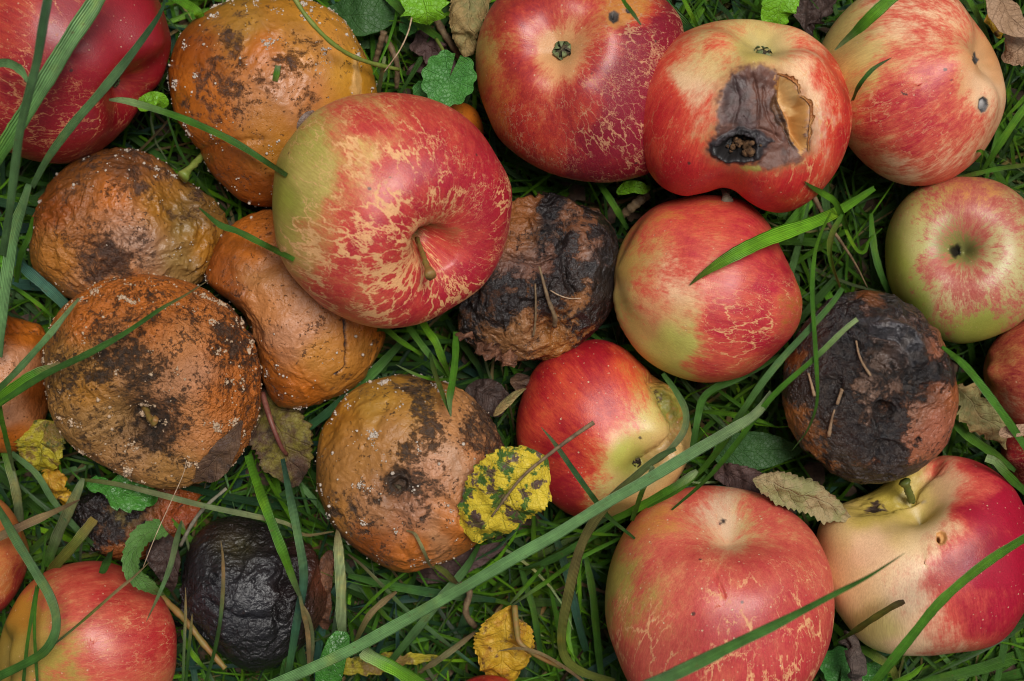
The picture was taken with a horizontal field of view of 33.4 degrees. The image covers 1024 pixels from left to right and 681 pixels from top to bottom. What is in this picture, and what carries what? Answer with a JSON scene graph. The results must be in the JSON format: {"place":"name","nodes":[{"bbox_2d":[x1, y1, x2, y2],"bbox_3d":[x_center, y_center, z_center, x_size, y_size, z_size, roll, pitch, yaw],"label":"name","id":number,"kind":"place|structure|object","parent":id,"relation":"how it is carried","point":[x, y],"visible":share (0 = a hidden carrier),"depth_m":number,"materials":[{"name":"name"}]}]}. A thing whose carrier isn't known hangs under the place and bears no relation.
{"place":"outdoors","nodes":[
{"label":"outdoors","id":0,"kind":"place"},
{"bbox_2d":[0,0,1023,680],"bbox_3d":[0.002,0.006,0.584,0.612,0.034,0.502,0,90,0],"label":"grass","id":1,"kind":"structure","parent":0,"point":[850,180],"depth_m":0.59,"materials":[{"name":"plant"}]},
{"bbox_2d":[1,453,23,521],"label":"grass strand","id":2,"kind":"object","parent":1,"relation":"on","point":[15,492],"depth_m":0.57},
{"bbox_2d":[0,499,29,610],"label":"orange red apple","id":3,"kind":"object","parent":1,"relation":"on","point":[13,568],"visible":0.76,"depth_m":0.56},
{"bbox_2d":[14,217,33,282],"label":"grass strand","id":4,"kind":"object","parent":1,"relation":"on","point":[24,246],"depth_m":0.56},
{"bbox_2d":[0,315,48,452],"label":"pinkish rotten apple","id":5,"kind":"object","parent":1,"relation":"on","point":[23,411],"visible":0.55,"depth_m":0.56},
{"bbox_2d":[0,183,31,357],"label":"grass strand","id":6,"kind":"object","parent":5,"relation":"on","point":[7,270],"depth_m":0.54},
{"bbox_2d":[0,298,79,390],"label":"grass strand","id":7,"kind":"object","parent":5,"relation":"on","point":[28,358],"depth_m":0.53},
{"bbox_2d":[14,420,65,470],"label":"mottled leaf","id":8,"kind":"object","parent":1,"relation":"on","point":[40,445],"visible":0.99,"depth_m":0.56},
{"bbox_2d":[15,255,68,307],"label":"grass strand","id":9,"kind":"object","parent":1,"relation":"on","point":[48,289],"depth_m":0.56},
{"bbox_2d":[41,467,70,504],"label":"crumpled leaf","id":10,"kind":"object","parent":1,"relation":"on","point":[56,479],"visible":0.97,"depth_m":0.57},
{"bbox_2d":[41,478,84,567],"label":"grass strand","id":11,"kind":"object","parent":1,"relation":"on","point":[57,534],"depth_m":0.57},
{"bbox_2d":[0,0,170,163],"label":"crimson apple","id":12,"kind":"object","parent":1,"relation":"on","point":[111,36],"visible":0.8,"depth_m":0.54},
{"bbox_2d":[0,0,51,257],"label":"grass strand","id":13,"kind":"object","parent":12,"relation":"on","point":[43,22],"depth_m":0.49},
{"bbox_2d":[0,0,104,164],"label":"grass strand","id":14,"kind":"object","parent":12,"relation":"on","point":[82,21],"depth_m":0.52},
{"bbox_2d":[30,0,165,188],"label":"grass strand","id":15,"kind":"object","parent":12,"relation":"on","point":[111,79],"depth_m":0.52},
{"bbox_2d":[0,561,176,680],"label":"red apple","id":16,"kind":"object","parent":1,"relation":"on","point":[116,637],"visible":0.96,"depth_m":0.55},
{"bbox_2d":[0,506,60,680],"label":"grass strand","id":17,"kind":"object","parent":16,"relation":"on","point":[47,647],"depth_m":0.53},
{"bbox_2d":[33,535,46,680],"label":"grass strand","id":18,"kind":"object","parent":16,"relation":"on","point":[34,619],"depth_m":0.54},
{"bbox_2d":[45,517,97,571],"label":"grass strand","id":19,"kind":"object","parent":16,"relation":"on","point":[72,546],"depth_m":0.56},
{"bbox_2d":[27,147,228,298],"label":"wrinkled rotten apple","id":20,"kind":"object","parent":1,"relation":"on","point":[102,214],"visible":0.9,"depth_m":0.55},
{"bbox_2d":[71,480,201,559],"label":"crumbled rotten apple","id":21,"kind":"object","parent":1,"relation":"on","point":[112,529],"visible":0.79,"depth_m":0.57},
{"bbox_2d":[0,499,79,540],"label":"dry strand","id":22,"kind":"object","parent":21,"relation":"on","point":[30,522],"visible":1,"depth_m":0.54,"materials":[{"name":"brown plant"}]},
{"bbox_2d":[12,451,100,552],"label":"grass strand","id":23,"kind":"object","parent":21,"relation":"on","point":[27,465],"depth_m":0.56},
{"bbox_2d":[86,474,157,512],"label":"glossy leaf","id":24,"kind":"object","parent":21,"relation":"on","point":[127,500],"visible":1,"depth_m":0.56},
{"bbox_2d":[80,478,333,536],"bbox_3d":[-0.101,0.053,0.554,0.086,0.020,0.005,13,90,0],"label":"grass strand","id":25,"kind":"object","parent":24,"relation":"on","point":[178,499],"depth_m":0.55},
{"bbox_2d":[121,519,167,595],"bbox_3d":[-0.118,0.070,0.549,0.014,0.014,0.025,0,90,0],"label":"toothed leaf","id":26,"kind":"object","parent":21,"relation":"on","point":[140,537],"visible":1,"depth_m":0.55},
{"bbox_2d":[146,521,181,621],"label":"grass strand","id":27,"kind":"object","parent":21,"relation":"on","point":[175,544],"depth_m":0.54},
{"bbox_2d":[41,272,262,489],"bbox_3d":[-0.118,0.013,0.560,0.072,0.062,0.071,0,90,0],"label":"earthy rotten apple","id":28,"kind":"object","parent":1,"relation":"on","point":[158,400],"visible":0.98,"depth_m":0.54,"materials":[{"name":"food"}]},
{"bbox_2d":[0,362,59,406],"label":"grass strand","id":29,"kind":"object","parent":28,"relation":"on","point":[17,383],"depth_m":0.53},
{"bbox_2d":[0,280,208,404],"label":"grass strand","id":30,"kind":"object","parent":28,"relation":"on","point":[31,382],"depth_m":0.52},
{"bbox_2d":[192,420,242,482],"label":"stuck leaf","id":31,"kind":"object","parent":28,"relation":"on","point":[215,463],"visible":1,"depth_m":0.55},
{"bbox_2d":[138,91,168,110],"bbox_3d":[-0.118,-0.078,0.560,0.010,0.005,0.006,0,90,0],"label":"leaf tip","id":32,"kind":"object","parent":1,"relation":"on","point":[159,99],"visible":0.66,"depth_m":0.56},
{"bbox_2d":[146,533,180,591],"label":"dark leaf","id":33,"kind":"object","parent":1,"relation":"on","point":[158,557],"visible":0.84,"depth_m":0.57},
{"bbox_2d":[161,595,226,669],"bbox_3d":[-0.106,0.096,0.567,0.033,0.008,0.004,45,90,0],"label":"plant stalk","id":34,"kind":"object","parent":1,"relation":"on","point":[177,612],"visible":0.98,"depth_m":0.56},
{"bbox_2d":[204,543,224,680],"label":"grass strand","id":35,"kind":"object","parent":1,"relation":"on","point":[221,609],"depth_m":0.55},
{"bbox_2d":[179,516,327,671],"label":"black rotten apple","id":36,"kind":"object","parent":1,"relation":"on","point":[260,599],"visible":0.94,"depth_m":0.56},
{"bbox_2d":[244,452,302,599],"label":"grass strand","id":37,"kind":"object","parent":36,"relation":"on","point":[272,524],"depth_m":0.54},
{"bbox_2d":[319,550,333,629],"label":"fallen leaf","id":38,"kind":"object","parent":36,"relation":"on","point":[326,564],"visible":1,"depth_m":0.57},
{"bbox_2d":[166,0,377,207],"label":"mouldy orange apple","id":39,"kind":"object","parent":1,"relation":"on","point":[227,56],"visible":0.89,"depth_m":0.55,"materials":[{"name":"food"}]},
{"bbox_2d":[109,97,287,176],"bbox_3d":[-0.096,-0.065,0.531,0.062,0.026,0.006,24,90,0],"label":"grass strand","id":40,"kind":"object","parent":39,"relation":"on","point":[233,141],"depth_m":0.54},
{"bbox_2d":[293,0,399,71],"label":"round stalk","id":41,"kind":"object","parent":39,"relation":"on","point":[313,24],"visible":1,"depth_m":0.54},
{"bbox_2d":[248,387,313,486],"bbox_3d":[-0.079,0.032,0.573,0.024,0.017,0.035,0,90,0],"label":"serrated leaf","id":42,"kind":"object","parent":1,"relation":"on","point":[278,434],"visible":0.87,"depth_m":0.57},
{"bbox_2d":[204,209,384,409],"bbox_3d":[-0.072,-0.012,0.573,0.046,0.050,0.068,-28,90,0],"label":"lumpy rotten apple","id":43,"kind":"object","parent":1,"relation":"on","point":[311,351],"visible":0.75,"depth_m":0.56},
{"bbox_2d":[199,208,294,261],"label":"grass strand","id":44,"kind":"object","parent":43,"relation":"on","point":[247,236],"depth_m":0.55},
{"bbox_2d":[281,458,307,673],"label":"grass strand","id":45,"kind":"object","parent":1,"relation":"on","point":[301,553],"depth_m":0.55},
{"bbox_2d":[315,631,349,680],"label":"green leaf","id":46,"kind":"object","parent":1,"relation":"on","point":[337,640],"visible":0.69,"depth_m":0.56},
{"bbox_2d":[333,529,346,631],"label":"grass strand","id":47,"kind":"object","parent":1,"relation":"on","point":[340,586],"depth_m":0.56},
{"bbox_2d":[309,332,410,429],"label":"grass strand","id":48,"kind":"object","parent":1,"relation":"on","point":[378,367],"depth_m":0.58},
{"bbox_2d":[327,0,398,35],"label":"green leaf","id":49,"kind":"object","parent":1,"relation":"on","point":[364,17],"visible":0.9,"depth_m":0.58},
{"bbox_2d":[354,591,396,641],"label":"grass strand","id":50,"kind":"object","parent":1,"relation":"on","point":[373,610],"depth_m":0.56},
{"bbox_2d":[343,652,437,676],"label":"fallen leaf","id":51,"kind":"object","parent":1,"relation":"on","point":[354,665],"visible":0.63,"depth_m":0.58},
{"bbox_2d":[272,92,511,328],"bbox_3d":[-0.038,-0.041,0.541,0.075,0.072,0.074,0,90,0],"label":"streaked apple","id":52,"kind":"object","parent":1,"relation":"on","point":[391,210],"visible":1,"depth_m":0.52,"materials":[{"name":"food"}]},
{"bbox_2d":[359,647,426,680],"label":"grass strand","id":53,"kind":"object","parent":1,"relation":"on","point":[387,665],"depth_m":0.54},
{"bbox_2d":[315,374,503,572],"bbox_3d":[-0.034,0.044,0.569,0.064,0.054,0.066,0,90,0],"label":"ochre rotten apple","id":54,"kind":"object","parent":1,"relation":"on","point":[398,455],"visible":0.95,"depth_m":0.55,"materials":[{"name":"food"}]},
{"bbox_2d":[446,331,458,415],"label":"grass strand","id":55,"kind":"object","parent":54,"relation":"on","point":[453,371],"depth_m":0.55},
{"bbox_2d":[457,420,594,543],"bbox_3d":[0.004,0.042,0.539,0.055,0.023,0.025,-38,90,0],"label":"spotted leaf","id":56,"kind":"object","parent":54,"relation":"on","point":[506,490],"visible":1,"depth_m":0.54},
{"bbox_2d":[348,553,484,673],"bbox_3d":[-0.032,0.093,0.573,0.062,0.007,0.002,42,90,0],"label":"grass strand","id":57,"kind":"object","parent":1,"relation":"on","point":[405,608],"depth_m":0.57},
{"bbox_2d":[386,0,450,50],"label":"grass strand","id":58,"kind":"object","parent":1,"relation":"on","point":[397,6],"depth_m":0.57},
{"bbox_2d":[348,572,495,602],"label":"grass strand","id":59,"kind":"object","parent":1,"relation":"on","point":[425,591],"depth_m":0.58},
{"bbox_2d":[400,0,449,24],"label":"lobed leaf","id":60,"kind":"object","parent":1,"relation":"on","point":[427,12],"visible":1,"depth_m":0.56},
{"bbox_2d":[406,326,449,377],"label":"grass strand","id":61,"kind":"object","parent":1,"relation":"on","point":[422,345],"depth_m":0.56},
{"bbox_2d":[406,29,455,77],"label":"dead leaf","id":62,"kind":"object","parent":1,"relation":"on","point":[420,45],"visible":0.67,"depth_m":0.58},
{"bbox_2d":[421,37,476,106],"bbox_3d":[-0.021,-0.089,0.563,0.018,0.022,0.026,0,90,0],"label":"round leaf","id":63,"kind":"object","parent":62,"relation":"on","point":[438,84],"visible":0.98,"depth_m":0.56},
{"bbox_2d":[420,322,449,376],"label":"grass strand","id":64,"kind":"object","parent":1,"relation":"on","point":[432,337],"depth_m":0.56},
{"bbox_2d":[390,544,480,660],"bbox_3d":[-0.026,0.089,0.573,0.004,0.011,0.050,39,90,0],"label":"grass strand","id":65,"kind":"object","parent":1,"relation":"on","point":[423,621],"depth_m":0.57},
{"bbox_2d":[418,631,474,672],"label":"grass strand","id":66,"kind":"object","parent":1,"relation":"on","point":[447,653],"depth_m":0.56},
{"bbox_2d":[416,542,507,583],"bbox_3d":[-0.017,0.076,0.583,0.034,0.008,0.009,-17,90,0],"label":"purple leaf","id":67,"kind":"object","parent":1,"relation":"on","point":[452,567],"visible":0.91,"depth_m":0.58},
{"bbox_2d":[445,319,483,378],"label":"grass strand","id":68,"kind":"object","parent":1,"relation":"on","point":[469,353],"depth_m":0.58},
{"bbox_2d":[451,103,483,134],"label":"tiny rotten apple","id":69,"kind":"object","parent":1,"relation":"on","point":[469,112],"visible":0.23,"depth_m":0.57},
{"bbox_2d":[449,0,490,56],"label":"curled leaf","id":70,"kind":"object","parent":1,"relation":"on","point":[467,17],"visible":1,"depth_m":0.57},
{"bbox_2d":[465,378,509,416],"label":"dark leaf","id":71,"kind":"object","parent":1,"relation":"on","point":[488,395],"visible":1,"depth_m":0.57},
{"bbox_2d":[0,0,1023,680],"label":"leaf litter","id":72,"kind":"object","parent":1,"relation":"on","point":[816,470],"visible":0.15,"depth_m":0.59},
{"bbox_2d":[473,605,561,680],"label":"yellow leaf","id":73,"kind":"object","parent":1,"relation":"on","point":[505,628],"visible":1,"depth_m":0.56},
{"bbox_2d":[269,391,771,680],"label":"grass strand","id":74,"kind":"object","parent":1,"relation":"on","point":[537,544],"depth_m":0.52},
{"bbox_2d":[518,565,542,651],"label":"grass strand","id":75,"kind":"object","parent":1,"relation":"on","point":[532,606],"depth_m":0.58},
{"bbox_2d":[458,192,618,362],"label":"blackened tan apple","id":76,"kind":"object","parent":1,"relation":"on","point":[569,247],"visible":0.91,"depth_m":0.56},
{"bbox_2d":[455,331,526,366],"bbox_3d":[-0.006,0.003,0.559,0.026,0.016,0.009,13,90,0],"label":"torn peel","id":77,"kind":"object","parent":76,"relation":"on","point":[489,351],"visible":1,"depth_m":0.55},
{"bbox_2d":[512,536,620,604],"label":"grass strand","id":78,"kind":"object","parent":1,"relation":"on","point":[558,573],"depth_m":0.56},
{"bbox_2d":[522,521,614,568],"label":"grass strand","id":79,"kind":"object","parent":1,"relation":"on","point":[555,557],"depth_m":0.57},
{"bbox_2d":[551,528,588,651],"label":"grass strand","id":80,"kind":"object","parent":1,"relation":"on","point":[575,608],"depth_m":0.58},
{"bbox_2d":[476,0,683,182],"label":"dark red apple","id":81,"kind":"object","parent":1,"relation":"on","point":[563,86],"visible":0.95,"depth_m":0.54,"materials":[{"name":"food"}]},
{"bbox_2d":[583,553,603,674],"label":"grass strand","id":82,"kind":"object","parent":1,"relation":"on","point":[595,618],"depth_m":0.58},
{"bbox_2d":[516,339,691,516],"bbox_3d":[0.031,0.030,0.574,0.059,0.049,0.060,0,90,0],"label":"red yellow apple","id":83,"kind":"object","parent":1,"relation":"on","point":[625,400],"visible":0.89,"depth_m":0.56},
{"bbox_2d":[541,427,634,538],"bbox_3d":[0.024,0.046,0.543,0.003,0.012,0.046,-40,90,0],"label":"grass strand","id":84,"kind":"object","parent":83,"relation":"on","point":[580,479],"depth_m":0.54},
{"bbox_2d":[611,469,697,522],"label":"grass strand","id":85,"kind":"object","parent":83,"relation":"on","point":[687,478],"depth_m":0.54},
{"bbox_2d":[656,372,689,463],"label":"grass strand","id":86,"kind":"object","parent":83,"relation":"on","point":[678,439],"depth_m":0.55},
{"bbox_2d":[647,287,843,507],"bbox_3d":[0.074,0.021,0.540,0.007,0.032,0.091,38,90,0],"label":"grass strand","id":87,"kind":"object","parent":83,"relation":"on","point":[777,364],"depth_m":0.53},
{"bbox_2d":[557,447,675,680],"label":"grass strand","id":88,"kind":"object","parent":1,"relation":"on","point":[571,581],"depth_m":0.55},
{"bbox_2d":[616,180,649,194],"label":"green leaf","id":89,"kind":"object","parent":1,"relation":"on","point":[632,186],"visible":1,"depth_m":0.57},
{"bbox_2d":[613,195,801,382],"bbox_3d":[0.064,-0.017,0.564,0.061,0.060,0.062,0,90,0],"label":"blushed apple","id":90,"kind":"object","parent":1,"relation":"on","point":[738,319],"visible":0.98,"depth_m":0.54,"materials":[{"name":"food"}]},
{"bbox_2d":[690,186,875,284],"bbox_3d":[0.087,-0.035,0.546,0.072,0.032,0.006,-24,90,0],"label":"grass strand","id":91,"kind":"object","parent":90,"relation":"on","point":[780,233],"depth_m":0.54},
{"bbox_2d":[605,486,834,680],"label":"pinkish apple","id":92,"kind":"object","parent":1,"relation":"on","point":[702,569],"visible":0.93,"depth_m":0.53,"materials":[{"name":"food"}]},
{"bbox_2d":[671,317,857,509],"bbox_3d":[0.077,0.023,0.535,0.005,0.026,0.082,41,90,0],"label":"grass strand","id":93,"kind":"object","parent":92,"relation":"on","point":[773,395],"depth_m":0.53},
{"bbox_2d":[643,553,904,680],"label":"grass strand","id":94,"kind":"object","parent":92,"relation":"on","point":[691,665],"depth_m":0.48},
{"bbox_2d":[690,354,779,446],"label":"grass strand","id":95,"kind":"object","parent":1,"relation":"on","point":[706,394],"depth_m":0.56},
{"bbox_2d":[643,19,851,212],"bbox_3d":[0.075,-0.072,0.552,0.070,0.065,0.062,0,90,0],"label":"holed apple","id":96,"kind":"object","parent":1,"relation":"on","point":[757,113],"visible":1,"depth_m":0.53,"materials":[{"name":"food"}]},
{"bbox_2d":[713,463,785,506],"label":"curled leaf","id":97,"kind":"object","parent":1,"relation":"on","point":[734,475],"visible":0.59,"depth_m":0.57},
{"bbox_2d":[713,431,802,469],"bbox_3d":[0.083,0.037,0.577,0.030,0.007,0.014,0,90,0],"label":"green leaf","id":98,"kind":"object","parent":1,"relation":"on","point":[758,450],"visible":0.82,"depth_m":0.57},
{"bbox_2d":[761,0,799,24],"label":"torn leaf","id":99,"kind":"object","parent":1,"relation":"on","point":[778,11],"visible":0.9,"depth_m":0.56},
{"bbox_2d":[793,212,831,448],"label":"grass strand","id":100,"kind":"object","parent":1,"relation":"on","point":[813,315],"depth_m":0.52},
{"bbox_2d":[793,0,836,36],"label":"dead leaf","id":101,"kind":"object","parent":1,"relation":"on","point":[808,15],"visible":0.86,"depth_m":0.57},
{"bbox_2d":[804,181,851,236],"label":"grass strand","id":102,"kind":"object","parent":1,"relation":"on","point":[832,199],"depth_m":0.54},
{"bbox_2d":[820,646,850,680],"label":"round leaf","id":103,"kind":"object","parent":1,"relation":"on","point":[834,662],"visible":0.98,"depth_m":0.58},
{"bbox_2d":[838,630,866,680],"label":"leaf curl","id":104,"kind":"object","parent":103,"relation":"on","point":[855,659],"visible":1,"depth_m":0.56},
{"bbox_2d":[827,214,843,287],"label":"grass strand","id":105,"kind":"object","parent":1,"relation":"on","point":[833,231],"depth_m":0.54},
{"bbox_2d":[781,290,958,483],"bbox_3d":[0.116,0.015,0.556,0.057,0.049,0.063,0,90,0],"label":"blackened rust apple","id":106,"kind":"object","parent":1,"relation":"on","point":[895,414],"visible":0.97,"depth_m":0.54,"materials":[{"name":"food"}]},
{"bbox_2d":[869,213,892,293],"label":"grass strand","id":107,"kind":"object","parent":1,"relation":"on","point":[878,264],"depth_m":0.57},
{"bbox_2d":[822,0,1005,185],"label":"pink striped apple","id":108,"kind":"object","parent":1,"relation":"on","point":[928,103],"visible":0.94,"depth_m":0.54,"materials":[{"name":"food"}]},
{"bbox_2d":[835,0,897,49],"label":"grass strand","id":109,"kind":"object","parent":108,"relation":"on","point":[876,11],"depth_m":0.52},
{"bbox_2d":[816,455,1023,655],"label":"cream crimson apple","id":110,"kind":"object","parent":1,"relation":"on","point":[943,523],"visible":0.85,"depth_m":0.55,"materials":[{"name":"food"}]},
{"bbox_2d":[753,471,850,524],"bbox_3d":[0.095,0.051,0.552,0.036,0.009,0.013,22,90,0],"label":"serrated leaf","id":111,"kind":"object","parent":110,"relation":"on","point":[810,496],"visible":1,"depth_m":0.55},
{"bbox_2d":[837,600,904,640],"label":"grass strand","id":112,"kind":"object","parent":110,"relation":"on","point":[876,616],"depth_m":0.54},
{"bbox_2d":[871,534,1023,680],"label":"grass strand","id":113,"kind":"object","parent":110,"relation":"on","point":[941,600],"depth_m":0.51},
{"bbox_2d":[885,176,1023,343],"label":"green striped apple","id":114,"kind":"object","parent":1,"relation":"on","point":[954,256],"visible":0.97,"depth_m":0.55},
{"bbox_2d":[957,383,1006,449],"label":"tattered leaf","id":115,"kind":"object","parent":1,"relation":"on","point":[978,414],"visible":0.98,"depth_m":0.56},
{"bbox_2d":[941,346,1023,449],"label":"grass strand","id":116,"kind":"object","parent":1,"relation":"on","point":[982,386],"depth_m":0.55},
{"bbox_2d":[954,419,1015,471],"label":"grass strand","id":117,"kind":"object","parent":1,"relation":"on","point":[971,438],"depth_m":0.56},
{"bbox_2d":[982,104,1023,169],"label":"grass strand","id":118,"kind":"object","parent":1,"relation":"on","point":[1009,129],"depth_m":0.56},
{"bbox_2d":[983,320,1023,423],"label":"spotted red apple","id":119,"kind":"object","parent":1,"relation":"on","point":[1003,371],"visible":0.92,"depth_m":0.56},
{"bbox_2d":[984,454,1023,494],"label":"grass strand","id":120,"kind":"object","parent":1,"relation":"on","point":[1011,478],"depth_m":0.55},
{"bbox_2d":[986,0,1023,36],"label":"dry leaf","id":121,"kind":"object","parent":1,"relation":"on","point":[1006,17],"visible":1,"depth_m":0.55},
{"bbox_2d":[1001,423,1023,495],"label":"dark red apple","id":122,"kind":"object","parent":1,"relation":"on","point":[1013,454],"visible":0.62,"depth_m":0.57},
{"bbox_2d":[1001,34,1023,66],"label":"dry leaf","id":123,"kind":"object","parent":1,"relation":"on","point":[1013,54],"visible":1,"depth_m":0.56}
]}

